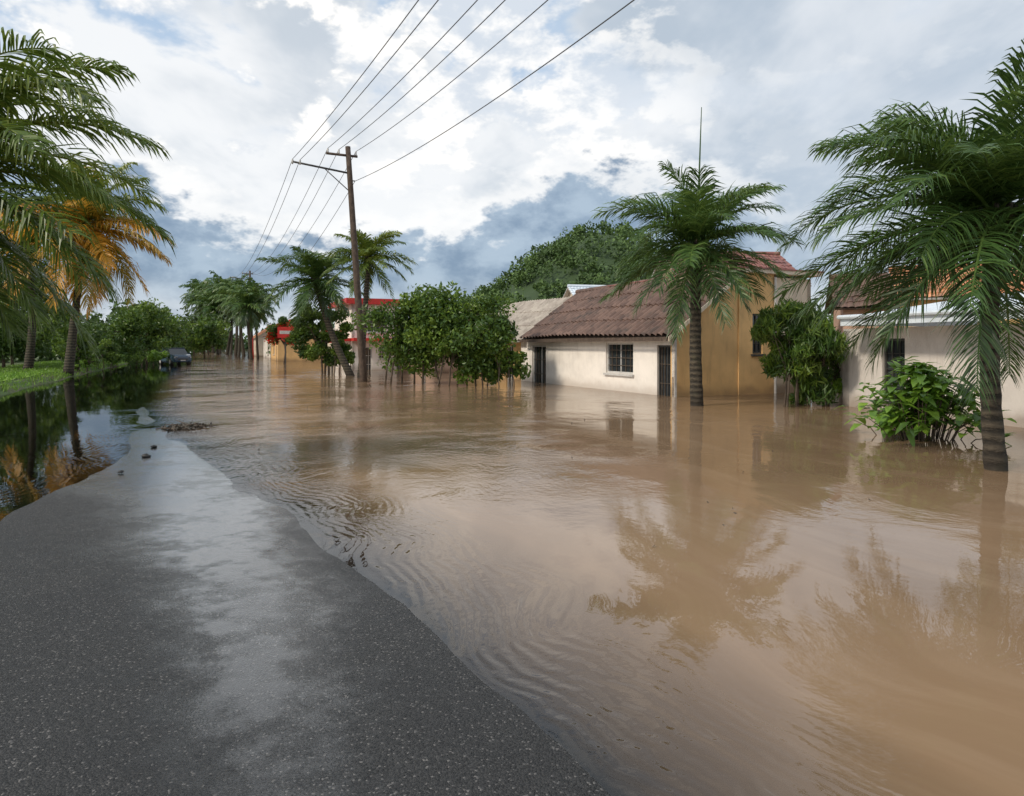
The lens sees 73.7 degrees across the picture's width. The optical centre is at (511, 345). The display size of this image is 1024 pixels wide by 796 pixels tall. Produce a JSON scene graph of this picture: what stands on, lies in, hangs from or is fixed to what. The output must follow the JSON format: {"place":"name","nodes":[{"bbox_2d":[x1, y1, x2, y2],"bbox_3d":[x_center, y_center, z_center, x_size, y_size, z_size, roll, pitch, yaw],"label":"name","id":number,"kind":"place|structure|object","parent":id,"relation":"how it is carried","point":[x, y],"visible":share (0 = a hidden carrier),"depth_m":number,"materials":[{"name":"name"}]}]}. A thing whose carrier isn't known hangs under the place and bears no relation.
{"place":"outdoors","nodes":[
{"label":"outdoors","id":0,"kind":"place"},
{"bbox_2d":[0,359,127,391],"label":"verge grass","id":1,"kind":"structure","parent":0,"point":[43,368],"depth_m":38.53,"materials":[{"name":"green plant"}]},
{"bbox_2d":[0,27,175,368],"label":"coconut palm","id":2,"kind":"object","parent":1,"relation":"on","point":[21,91],"visible":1,"depth_m":8.96,"materials":[{"name":"green plant"}]},
{"bbox_2d":[0,348,590,775],"bbox_3d":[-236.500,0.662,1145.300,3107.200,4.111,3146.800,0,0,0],"label":"ground","id":3,"kind":"structure","parent":0,"point":[38,382],"depth_m":34.16,"materials":[{"name":"green plant"}]},
{"bbox_2d":[0,310,54,323],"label":"leafy tree","id":4,"kind":"object","parent":3,"relation":"on","point":[53,321],"visible":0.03,"depth_m":49.55,"materials":[{"name":"green plant"}]},
{"bbox_2d":[0,297,57,367],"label":"leafy tree","id":5,"kind":"object","parent":3,"relation":"on","point":[19,344],"visible":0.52,"depth_m":44.99,"materials":[{"name":"green plant"}]},
{"bbox_2d":[0,254,71,364],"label":"leafy tree","id":6,"kind":"object","parent":3,"relation":"on","point":[57,317],"visible":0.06,"depth_m":52.55,"materials":[{"name":"green plant"}]},
{"bbox_2d":[0,193,84,369],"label":"coconut palm","id":7,"kind":"object","parent":3,"relation":"on","point":[29,358],"visible":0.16,"depth_m":42.95,"materials":[{"name":"green plant"}]},
{"bbox_2d":[51,322,107,371],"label":"leafy tree","id":8,"kind":"object","parent":3,"relation":"on","point":[62,344],"visible":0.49,"depth_m":43.14,"materials":[{"name":"green plant"}]},
{"bbox_2d":[0,160,177,374],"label":"coconut palm","id":9,"kind":"object","parent":3,"relation":"on","point":[112,252],"visible":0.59,"depth_m":39.55,"materials":[{"name":"orange plant"}]},
{"bbox_2d":[82,354,102,371],"bbox_3d":[-28.305,1.358,46.019,1.554,1.805,0.965,0,0,13],"label":"garden bush","id":10,"kind":"object","parent":3,"relation":"on","point":[85,363],"visible":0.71,"depth_m":45.82,"materials":[{"name":"green plant"}]},
{"bbox_2d":[0,297,198,362],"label":"distant trees","id":11,"kind":"object","parent":3,"relation":"on","point":[108,318],"visible":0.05,"depth_m":74.76,"materials":[{"name":"green plant"}]},
{"bbox_2d":[82,338,122,369],"bbox_3d":[-30.049,0.826,50.105,2.720,2.868,1.853,0,0,-33],"label":"garden bush","id":12,"kind":"object","parent":3,"relation":"on","point":[111,354],"visible":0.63,"depth_m":50.00,"materials":[{"name":"green plant"}]},
{"bbox_2d":[110,355,124,368],"bbox_3d":[-30.910,1.429,53.434,1.056,1.670,1.080,0,0,0],"label":"garden bush","id":13,"kind":"object","parent":3,"relation":"on","point":[116,362],"visible":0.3,"depth_m":53.30,"materials":[{"name":"green plant"}]},
{"bbox_2d":[117,350,145,367],"bbox_3d":[-31.441,1.292,56.952,2.710,1.930,1.883,0,0,29],"label":"garden bush","id":14,"kind":"object","parent":3,"relation":"on","point":[135,357],"visible":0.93,"depth_m":56.68,"materials":[{"name":"green plant"}]},
{"bbox_2d":[78,297,192,353],"bbox_3d":[-33.475,-1.066,60.298,7.850,6.544,8.059,0,0,0],"label":"leafy tree","id":15,"kind":"object","parent":3,"relation":"on","point":[151,329],"visible":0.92,"depth_m":58.97,"materials":[{"name":"green plant"}]},
{"bbox_2d":[45,312,234,352],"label":"distant trees","id":16,"kind":"object","parent":3,"relation":"on","point":[226,342],"visible":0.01,"depth_m":206.98,"materials":[{"name":"green plant"}]},
{"bbox_2d":[115,302,189,362],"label":"leafy tree","id":17,"kind":"object","parent":3,"relation":"on","point":[175,343],"visible":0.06,"depth_m":72.51,"materials":[{"name":"green plant"}]},
{"bbox_2d":[141,350,169,364],"bbox_3d":[-33.570,1.294,63.800,2.720,1.945,2.498,0,0,0],"label":"garden bush","id":18,"kind":"object","parent":3,"relation":"on","point":[154,355],"visible":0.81,"depth_m":63.55,"materials":[{"name":"green plant"}]},
{"bbox_2d":[161,306,189,346],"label":"leafy tree","id":19,"kind":"object","parent":3,"relation":"on","point":[177,317],"visible":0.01,"depth_m":89.79,"materials":[{"name":"green plant"}]},
{"bbox_2d":[182,298,202,318],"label":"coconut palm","id":20,"kind":"object","parent":3,"relation":"on","point":[186,301],"visible":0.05,"depth_m":206.72,"materials":[{"name":"green plant"}]},
{"bbox_2d":[178,277,211,351],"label":"coconut palm","id":21,"kind":"object","parent":3,"relation":"on","point":[185,295],"visible":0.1,"depth_m":187.81,"materials":[{"name":"green plant"}]},
{"bbox_2d":[182,278,214,352],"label":"coconut palm","id":22,"kind":"object","parent":3,"relation":"on","point":[195,292],"visible":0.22,"depth_m":169.70,"materials":[{"name":"green plant"}]},
{"bbox_2d":[177,312,228,355],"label":"leafy tree","id":23,"kind":"object","parent":3,"relation":"on","point":[201,318],"visible":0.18,"depth_m":117.66,"materials":[{"name":"green plant"}]},
{"bbox_2d":[181,319,232,357],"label":"leafy tree","id":24,"kind":"object","parent":3,"relation":"on","point":[204,337],"visible":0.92,"depth_m":99.03,"materials":[{"name":"green plant"}]},
{"bbox_2d":[184,310,230,354],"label":"leafy tree","id":25,"kind":"object","parent":3,"relation":"on","point":[212,315],"visible":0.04,"depth_m":133.07,"materials":[{"name":"green plant"}]},
{"bbox_2d":[186,290,231,354],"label":"coconut palm","id":26,"kind":"object","parent":3,"relation":"on","point":[212,307],"visible":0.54,"depth_m":137.15,"materials":[{"name":"green plant"}]},
{"bbox_2d":[194,270,242,353],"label":"coconut palm","id":27,"kind":"object","parent":3,"relation":"on","point":[217,280],"visible":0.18,"depth_m":154.29,"materials":[{"name":"green plant"}]},
{"bbox_2d":[208,280,246,353],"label":"coconut palm","id":28,"kind":"object","parent":3,"relation":"on","point":[229,338],"visible":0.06,"depth_m":141.88,"materials":[{"name":"green plant"}]},
{"bbox_2d":[222,331,258,348],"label":"distant trees","id":29,"kind":"object","parent":3,"relation":"on","point":[245,343],"depth_m":356.21,"materials":[{"name":"green plant"}]},
{"bbox_2d":[253,338,255,355],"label":"front wall","id":30,"kind":"structure","parent":3,"relation":"on","point":[254,340],"depth_m":118.50,"materials":[{"name":"beige paint"}]},
{"bbox_2d":[253,329,266,338],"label":"roof front","id":31,"kind":"structure","parent":30,"relation":"on","point":[260,333],"depth_m":118.64,"materials":[{"name":"orange tile"}]},
{"bbox_2d":[258,331,268,355],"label":"gable wall","id":32,"kind":"structure","parent":3,"relation":"on","point":[261,345],"depth_m":114.89,"materials":[{"name":"beige paint"}]},
{"bbox_2d":[264,338,270,357],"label":"front wall","id":33,"kind":"structure","parent":3,"relation":"on","point":[266,355],"depth_m":102.60,"materials":[{"name":"white paint"}]},
{"bbox_2d":[271,340,279,360],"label":"front wall","id":34,"kind":"structure","parent":3,"relation":"on","point":[275,352],"depth_m":84.24,"materials":[{"name":"paint"}]},
{"bbox_2d":[264,316,295,362],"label":"flame tree","id":35,"kind":"object","parent":3,"relation":"on","point":[272,335],"visible":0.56,"depth_m":69.39,"materials":[{"name":"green plant"}]},
{"bbox_2d":[278,327,293,363],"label":"shop sign","id":36,"kind":"object","parent":3,"relation":"on","point":[283,332],"visible":0.69,"depth_m":68.61,"materials":[{"name":"red metal"}]},
{"bbox_2d":[280,332,320,360],"bbox_3d":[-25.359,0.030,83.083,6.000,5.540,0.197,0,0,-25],"label":"ochre building","id":37,"kind":"structure","parent":3,"relation":"on","point":[291,355],"depth_m":82.35,"materials":[{"name":"paint"}]},
{"bbox_2d":[331,298,399,369],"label":"corner shop","id":38,"kind":"structure","parent":3,"relation":"on","point":[372,358],"depth_m":51.26,"materials":[{"name":"white paint"}]},
{"bbox_2d":[365,347,371,369],"bbox_3d":[-10.981,1.445,51.075,1.160,2.690,0.222,0,0,-25],"label":"window","id":39,"kind":"structure","parent":38,"relation":"in","point":[368,352],"depth_m":51.26,"materials":[{"name":"grey glass"}]},
{"bbox_2d":[366,320,385,333],"bbox_3d":[-10.389,-1.405,51.345,2.060,0.990,0.222,0,0,-25],"label":"window","id":40,"kind":"structure","parent":38,"relation":"in","point":[371,325],"depth_m":51.41,"materials":[{"name":"grey glass"}]},
{"bbox_2d":[377,346,390,359],"bbox_3d":[-9.616,0.545,51.698,1.160,1.090,0.222,0,0,-25],"label":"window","id":41,"kind":"structure","parent":38,"relation":"in","point":[381,356],"depth_m":51.65,"materials":[{"name":"grey glass"}]},
{"bbox_2d":[437,358,460,371],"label":"gable wall","id":42,"kind":"structure","parent":3,"relation":"on","point":[446,367],"depth_m":46.87,"materials":[{"name":"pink paint"}]},
{"bbox_2d":[472,342,520,379],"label":"front wall","id":43,"kind":"structure","parent":3,"relation":"on","point":[518,346],"depth_m":36.46,"materials":[{"name":"paint"}]},
{"bbox_2d":[498,296,571,341],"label":"corrugated roof","id":44,"kind":"structure","parent":43,"relation":"on","point":[526,316],"depth_m":37.74,"materials":[{"name":"metal"}]},
{"bbox_2d":[521,338,673,396],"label":"front wall","id":45,"kind":"structure","parent":3,"relation":"on","point":[580,364],"depth_m":28.78,"materials":[{"name":"white paint"}]},
{"bbox_2d":[533,345,545,382],"bbox_3d":[1.412,1.365,33.642,0.062,2.770,1.500,0,0,-25],"label":"door","id":46,"kind":"structure","parent":45,"relation":"attached to","point":[539,363],"depth_m":33.77,"materials":[{"name":"black glass"}]},
{"bbox_2d":[519,337,667,341],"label":"fascia","id":47,"kind":"structure","parent":45,"relation":"attached to","point":[607,339],"depth_m":27.64,"materials":[{"name":"brown wood"}]},
{"bbox_2d":[603,343,633,376],"bbox_3d":[4.277,0.535,27.166,0.222,1.310,2.100,0,0,-25],"label":"window","id":48,"kind":"structure","parent":45,"relation":"attached to","point":[619,357],"depth_m":27.30,"materials":[{"name":"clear glass"}]},
{"bbox_2d":[659,345,670,395],"bbox_3d":[5.558,1.365,24.551,0.062,2.770,0.860,0,0,-25],"label":"door","id":49,"kind":"structure","parent":45,"relation":"attached to","point":[664,370],"depth_m":24.62,"materials":[{"name":"metal"}]},
{"bbox_2d":[590,107,807,405],"bbox_3d":[5.453,-2.234,20.641,5.518,9.932,5.936,0,0,-40],"label":"palm tree","id":50,"kind":"object","parent":3,"relation":"on","point":[694,225],"visible":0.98,"depth_m":20.09,"materials":[{"name":"green plant"}]},
{"bbox_2d":[671,283,737,396],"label":"gable wall","id":51,"kind":"structure","parent":3,"relation":"on","point":[719,348],"depth_m":24.75,"materials":[{"name":"paint"}]},
{"bbox_2d":[608,266,823,394],"bbox_3d":[8.389,-0.048,29.733,4.251,5.695,8.902,0,0,-25],"label":"ochre annex","id":52,"kind":"object","parent":3,"relation":"on","point":[752,379],"visible":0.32,"depth_m":25.54,"materials":[{"name":"paint"}]},
{"bbox_2d":[519,274,736,339],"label":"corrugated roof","id":53,"kind":"structure","parent":52,"relation":"on","point":[582,315],"depth_m":29.23,"materials":[{"name":"brown tile"}]},
{"bbox_2d":[575,265,739,293],"bbox_3d":[5.942,-2.820,30.459,0.280,0.280,12.052,0,0,-25],"label":"ridge cap","id":54,"kind":"object","parent":53,"relation":"on","point":[587,289],"visible":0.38,"depth_m":34.22,"materials":[{"name":"brown tile"}]},
{"bbox_2d":[668,276,740,340],"bbox_3d":[6.931,-1.447,24.253,3.350,2.586,0.040,0,0,-25],"label":"bargeboard","id":55,"kind":"object","parent":53,"relation":"attached to","point":[704,307],"visible":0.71,"depth_m":24.14,"materials":[{"name":"beige paint"}]},
{"bbox_2d":[674,277,776,396],"bbox_3d":[7.840,0.100,24.896,4.698,5.400,0.093,0,0,-23],"label":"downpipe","id":56,"kind":"object","parent":52,"relation":"attached to","point":[675,359],"visible":0.45,"depth_m":23.96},
{"bbox_2d":[751,314,765,355],"bbox_3d":[9.175,-0.405,25.540,0.660,1.590,0.222,0,0,-25],"label":"window","id":57,"kind":"structure","parent":52,"relation":"in","point":[756,346],"depth_m":25.61,"materials":[{"name":"glass"}]},
{"bbox_2d":[828,333,842,404],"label":"boundary wall","id":58,"kind":"structure","parent":3,"relation":"on","point":[840,399],"depth_m":20.78,"materials":[{"name":"grey paint"}]},
{"bbox_2d":[834,310,842,332],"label":"gable wall","id":59,"kind":"structure","parent":3,"relation":"on","point":[837,322],"depth_m":29.06,"materials":[{"name":"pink paint"}]},
{"bbox_2d":[843,331,848,405],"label":"side wall","id":60,"kind":"structure","parent":3,"relation":"on","point":[846,402],"depth_m":20.37,"materials":[{"name":"grey paint"}]},
{"bbox_2d":[843,309,895,328],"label":"front wall","id":61,"kind":"structure","parent":3,"relation":"on","point":[849,312],"depth_m":27.26,"materials":[{"name":"pink paint"}]},
{"bbox_2d":[830,276,897,309],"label":"roof front","id":62,"kind":"structure","parent":61,"relation":"on","point":[848,305],"depth_m":27.26,"materials":[{"name":"brown tile"}]},
{"bbox_2d":[767,39,1023,471],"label":"palm tree","id":63,"kind":"object","parent":3,"relation":"on","point":[974,185],"visible":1,"depth_m":9.54,"materials":[{"name":"green plant"}]},
{"bbox_2d":[843,323,1023,427],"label":"front wall","id":64,"kind":"structure","parent":3,"relation":"on","point":[926,344],"depth_m":17.40,"materials":[{"name":"grey paint"}]},
{"bbox_2d":[884,338,904,404],"bbox_3d":[10.408,0.695,18.604,0.222,1.790,0.960,0,0,-13],"label":"window","id":65,"kind":"structure","parent":64,"relation":"attached to","point":[895,352],"depth_m":18.73,"materials":[{"name":"glass"}]},
{"bbox_2d":[837,304,1023,326],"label":"fascia","id":66,"kind":"structure","parent":64,"relation":"on","point":[929,315],"depth_m":16.90,"materials":[{"name":"white paint"}]},
{"bbox_2d":[869,293,1023,313],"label":"metal roof","id":67,"kind":"structure","parent":66,"relation":"on","point":[931,306],"depth_m":18.37,"materials":[{"name":"white metal"}]},
{"bbox_2d":[907,299,1018,326],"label":"front wall","id":68,"kind":"structure","parent":3,"relation":"on","point":[929,301],"depth_m":24.23,"materials":[{"name":"paint"}]},
{"bbox_2d":[889,264,1023,299],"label":"roof front","id":69,"kind":"structure","parent":68,"relation":"on","point":[934,297],"depth_m":24.23,"materials":[{"name":"orange tile"}]},
{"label":"back wall","id":70,"kind":"object","parent":3,"relation":"on","visible":0},
{"bbox_2d":[824,279,833,313],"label":"roof back","id":71,"kind":"structure","parent":70,"relation":"on","point":[828,303],"depth_m":30.00,"materials":[{"name":"brown tile"}]},
{"bbox_2d":[829,273,887,278],"bbox_3d":[14.676,-2.920,28.523,2.600,0.220,0.220,0,0,18],"label":"ridge cap","id":72,"kind":"object","parent":71,"relation":"on","point":[833,277],"visible":0.12,"depth_m":28.75,"materials":[{"name":"brown tile"}]},
{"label":"back wall","id":73,"kind":"object","parent":3,"relation":"on","visible":0},
{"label":"roof back","id":74,"kind":"object","parent":73,"relation":"on","visible":0},
{"bbox_2d":[736,251,780,254],"bbox_3d":[11.750,-5.220,38.324,6.900,0.220,0.220,0,0,-6],"label":"ridge cap","id":75,"kind":"object","parent":74,"relation":"on","point":[772,253],"visible":0.12,"depth_m":38.55,"materials":[{"name":"red tile"}]},
{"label":"back wall","id":76,"kind":"object","parent":3,"relation":"on","visible":0},
{"bbox_2d":[563,287,569,297],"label":"roof back","id":77,"kind":"structure","parent":76,"relation":"on","point":[567,293],"depth_m":51.00,"materials":[{"name":"brown tile"}]},
{"bbox_2d":[567,284,604,287],"bbox_3d":[8.345,-4.420,51.284,8.700,0.220,0.220,0,0,-13],"label":"ridge cap","id":78,"kind":"object","parent":77,"relation":"on","point":[573,285],"visible":0.33,"depth_m":50.49,"materials":[{"name":"white metal"}]},
{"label":"front wall","id":79,"kind":"object","parent":3,"relation":"on","visible":0},
{"bbox_2d":[667,253,811,285],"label":"roof front","id":80,"kind":"structure","parent":79,"relation":"on","point":[781,261],"depth_m":37.59,"materials":[{"name":"red tile"}]},
{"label":"front wall","id":81,"kind":"object","parent":3,"relation":"on","visible":0},
{"bbox_2d":[568,287,590,295],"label":"roof front","id":82,"kind":"structure","parent":81,"relation":"on","point":[572,290],"depth_m":50.07,"materials":[{"name":"white metal"}]},
{"bbox_2d":[0,401,816,795],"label":"road","id":83,"kind":"structure","parent":0,"point":[178,617],"depth_m":3.82,"materials":[{"name":"grey asphalt"}]},
{"bbox_2d":[159,348,191,364],"bbox_3d":[-32.586,1.018,65.972,2.120,1.665,4.460,0,0,-45],"label":"parked car","id":84,"kind":"object","parent":83,"relation":"on","point":[178,355],"visible":0.88,"depth_m":64.92,"materials":[{"name":"blue paint"}]},
{"bbox_2d":[0,349,1023,795],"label":"flood water","id":85,"kind":"structure","parent":0,"point":[830,603],"depth_m":6.95,"materials":[{"name":"brown liquid"}]},
{"bbox_2d":[150,420,216,430],"bbox_3d":[-7.242,1.815,15.048,1.177,0.297,1.259,0,0,19],"label":"flood debris","id":86,"kind":"object","parent":85,"relation":"on","point":[184,426],"visible":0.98,"depth_m":14.90,"materials":[{"name":"brown plant"}]},
{"bbox_2d":[208,274,248,354],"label":"coconut palm","id":87,"kind":"object","parent":85,"relation":"in","point":[227,281],"visible":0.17,"depth_m":129.87,"materials":[{"name":"green plant"}]},
{"bbox_2d":[208,281,248,355],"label":"coconut palm","id":88,"kind":"object","parent":85,"relation":"in","point":[222,289],"visible":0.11,"depth_m":117.65,"materials":[{"name":"green plant"}]},
{"bbox_2d":[218,295,245,356],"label":"coconut palm","id":89,"kind":"object","parent":85,"relation":"in","point":[236,322],"visible":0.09,"depth_m":111.42,"materials":[{"name":"green plant"}]},
{"bbox_2d":[225,317,238,353],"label":"coconut palm","id":90,"kind":"object","parent":85,"relation":"in","point":[231,346],"visible":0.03,"depth_m":150.24,"materials":[{"name":"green plant"}]},
{"bbox_2d":[229,271,253,357],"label":"utility pole","id":91,"kind":"object","parent":85,"relation":"in","point":[252,335],"visible":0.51,"depth_m":99.87,"materials":[{"name":"brown wood"}]},
{"bbox_2d":[215,284,274,359],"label":"coconut palm","id":92,"kind":"object","parent":85,"relation":"in","point":[248,304],"visible":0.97,"depth_m":87.72,"materials":[{"name":"green plant"}]},
{"bbox_2d":[222,283,271,357],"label":"coconut palm","id":93,"kind":"object","parent":85,"relation":"in","point":[232,302],"visible":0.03,"depth_m":103.85,"materials":[{"name":"green plant"}]},
{"bbox_2d":[228,277,280,346],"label":"coconut palm","id":94,"kind":"object","parent":85,"relation":"in","point":[252,284],"visible":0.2,"depth_m":97.44,"materials":[{"name":"green plant"}]},
{"bbox_2d":[235,295,276,358],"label":"coconut palm","id":95,"kind":"object","parent":85,"relation":"in","point":[261,300],"visible":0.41,"depth_m":91.58,"materials":[{"name":"green plant"}]},
{"bbox_2d":[255,245,370,375],"bbox_3d":[-11.748,-1.742,40.793,6.025,8.518,6.219,0,0,26],"label":"palm tree","id":96,"kind":"object","parent":85,"relation":"in","point":[313,267],"visible":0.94,"depth_m":40.47,"materials":[{"name":"green plant"}]},
{"bbox_2d":[289,303,354,373],"bbox_3d":[-12.440,-0.163,44.396,4.030,5.349,4.306,0,0,-21],"label":"leafy tree","id":97,"kind":"object","parent":85,"relation":"in","point":[321,349],"visible":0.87,"depth_m":43.63,"materials":[{"name":"green plant"}]},
{"bbox_2d":[291,146,367,381],"bbox_3d":[-9.012,-3.698,33.901,3.704,12.622,0.570,0,0,-17],"label":"utility pole","id":98,"kind":"object","parent":85,"relation":"in","point":[360,333],"visible":0.96,"depth_m":34.16,"materials":[{"name":"brown wood"}]},
{"bbox_2d":[232,0,633,288],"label":"power lines","id":99,"kind":"object","parent":98,"relation":"attached to","point":[402,97],"visible":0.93,"depth_m":22.22,"materials":[{"name":"metal"}]},
{"bbox_2d":[329,339,355,374],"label":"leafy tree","id":100,"kind":"object","parent":85,"relation":"in","point":[350,356],"visible":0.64,"depth_m":42.85,"materials":[{"name":"green plant"}]},
{"bbox_2d":[319,229,417,377],"bbox_3d":[-8.188,-2.060,38.112,5.268,8.973,5.271,0,0,38],"label":"palm tree","id":101,"kind":"object","parent":85,"relation":"on","point":[369,248],"visible":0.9,"depth_m":38.18,"materials":[{"name":"green plant"}]},
{"bbox_2d":[350,283,477,384],"bbox_3d":[-4.279,-0.213,31.599,5.678,5.452,4.665,0,0,-30],"label":"mangrove tree","id":102,"kind":"object","parent":85,"relation":"in","point":[408,322],"visible":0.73,"depth_m":31.40,"materials":[{"name":"green plant"}]},
{"bbox_2d":[420,280,520,385],"bbox_3d":[-1.902,-0.254,30.645,4.704,5.526,4.257,0,0,0],"label":"mangrove tree","id":103,"kind":"object","parent":85,"relation":"on","point":[463,341],"visible":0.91,"depth_m":30.25,"materials":[{"name":"green plant"}]},
{"bbox_2d":[470,325,531,386],"bbox_3d":[-0.554,0.767,30.577,2.654,3.487,2.093,0,0,-31],"label":"mangrove tree","id":104,"kind":"object","parent":85,"relation":"in","point":[506,360],"visible":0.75,"depth_m":30.25,"materials":[{"name":"green plant"}]},
{"bbox_2d":[749,298,852,406],"bbox_3d":[8.651,0.506,20.619,2.944,4.004,3.121,0,0,0],"label":"leafy shrub","id":105,"kind":"object","parent":85,"relation":"on","point":[799,360],"visible":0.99,"depth_m":20.19,"materials":[{"name":"green plant"}]},
{"bbox_2d":[790,353,844,403],"bbox_3d":[9.785,1.073,21.344,1.986,2.867,1.642,0,0,31],"label":"leafy shrub","id":106,"kind":"object","parent":85,"relation":"on","point":[836,383],"visible":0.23,"depth_m":20.93,"materials":[{"name":"green plant"}]},
{"bbox_2d":[833,356,1016,446],"bbox_3d":[7.955,1.155,13.174,3.020,1.906,2.940,0,0,17],"label":"broad leaf plant","id":107,"kind":"object","parent":85,"relation":"in","point":[922,403],"visible":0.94,"depth_m":12.92,"materials":[{"name":"green plant"}]},
{"bbox_2d":[0,0,1023,338],"label":"sky","id":108,"kind":"structure","parent":0,"point":[232,90],"materials":[{"name":"white"}]},
{"bbox_2d":[266,219,833,353],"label":"forested hill","id":109,"kind":"structure","parent":0,"point":[582,255],"depth_m":121.14,"materials":[{"name":"green plant"}]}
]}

